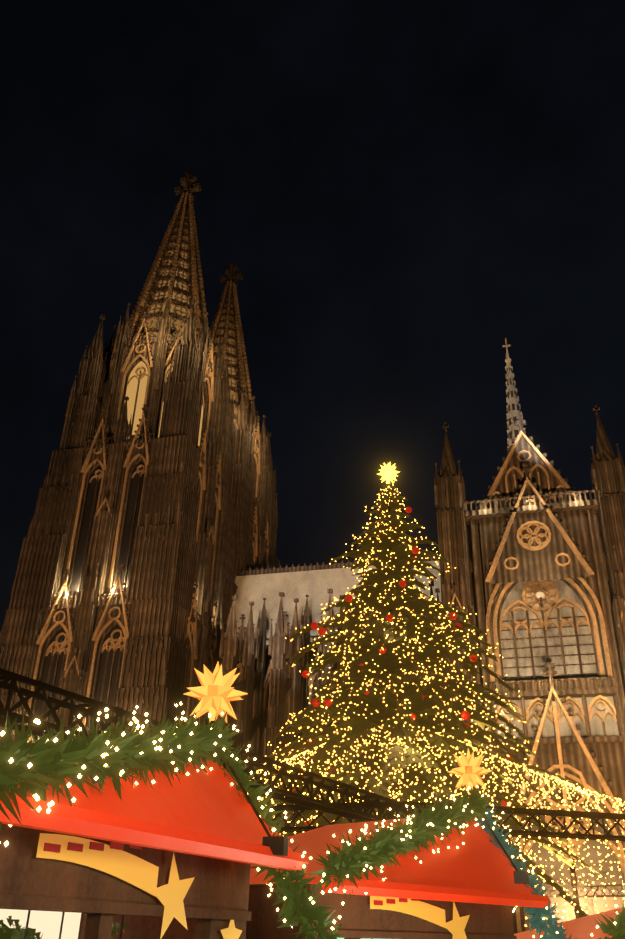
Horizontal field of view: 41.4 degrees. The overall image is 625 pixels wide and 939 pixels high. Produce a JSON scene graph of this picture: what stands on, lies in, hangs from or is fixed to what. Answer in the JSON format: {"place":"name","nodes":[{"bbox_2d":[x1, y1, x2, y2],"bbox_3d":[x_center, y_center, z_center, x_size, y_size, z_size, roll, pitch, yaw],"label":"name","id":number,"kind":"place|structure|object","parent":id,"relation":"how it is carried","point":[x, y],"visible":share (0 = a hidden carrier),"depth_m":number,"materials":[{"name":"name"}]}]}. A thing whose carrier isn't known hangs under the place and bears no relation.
{"place":"outdoors","nodes":[
{"label":"outdoors","id":0,"kind":"place"},
{"bbox_2d":[0,172,624,933],"bbox_3d":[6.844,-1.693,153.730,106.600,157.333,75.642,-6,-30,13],"label":"cathedral","id":1,"kind":"structure","parent":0,"point":[150,574],"depth_m":128.60,"materials":[{"name":"stone"}]},
{"bbox_2d":[0,0,624,631],"label":"sky","id":2,"kind":"structure","parent":0,"point":[398,191],"materials":[{"name":"black"}]},
{"label":"ground","id":3,"kind":"structure","parent":0,"visible":0},
{"bbox_2d":[0,662,343,938],"bbox_3d":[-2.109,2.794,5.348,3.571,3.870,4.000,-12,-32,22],"label":"hut","id":4,"kind":"object","parent":3,"relation":"on","point":[165,830],"visible":1,"depth_m":5.22,"materials":[{"name":"brown wood"}]},
{"bbox_2d":[0,668,624,914],"bbox_3d":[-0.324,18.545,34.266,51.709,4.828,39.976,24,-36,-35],"label":"metal truss","id":5,"kind":"object","parent":3,"relation":"on","point":[299,801],"visible":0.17,"depth_m":17.96,"materials":[{"name":"black"}]},
{"bbox_2d":[247,463,624,925],"bbox_3d":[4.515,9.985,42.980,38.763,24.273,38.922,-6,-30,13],"label":"fairy lights","id":6,"kind":"object","parent":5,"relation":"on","point":[388,472],"visible":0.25,"depth_m":38.36},
{"bbox_2d":[246,748,576,938],"bbox_3d":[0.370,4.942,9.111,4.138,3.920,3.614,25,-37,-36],"label":"hut","id":7,"kind":"object","parent":3,"relation":"on","point":[455,870],"visible":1,"depth_m":8.55,"materials":[{"name":"brown wood"}]},
{"bbox_2d":[250,484,598,916],"bbox_3d":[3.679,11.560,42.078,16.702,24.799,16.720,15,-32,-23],"label":"christmas tree","id":8,"kind":"object","parent":3,"relation":"on","point":[421,700],"visible":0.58,"depth_m":40.57,"materials":[{"name":"green plant"}]},
{"bbox_2d":[514,902,624,938],"bbox_3d":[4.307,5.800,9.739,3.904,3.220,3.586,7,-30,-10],"label":"hut","id":9,"kind":"object","parent":3,"relation":"on","point":[610,924],"visible":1,"depth_m":9.88,"materials":[{"name":"brown wood"}]}
]}

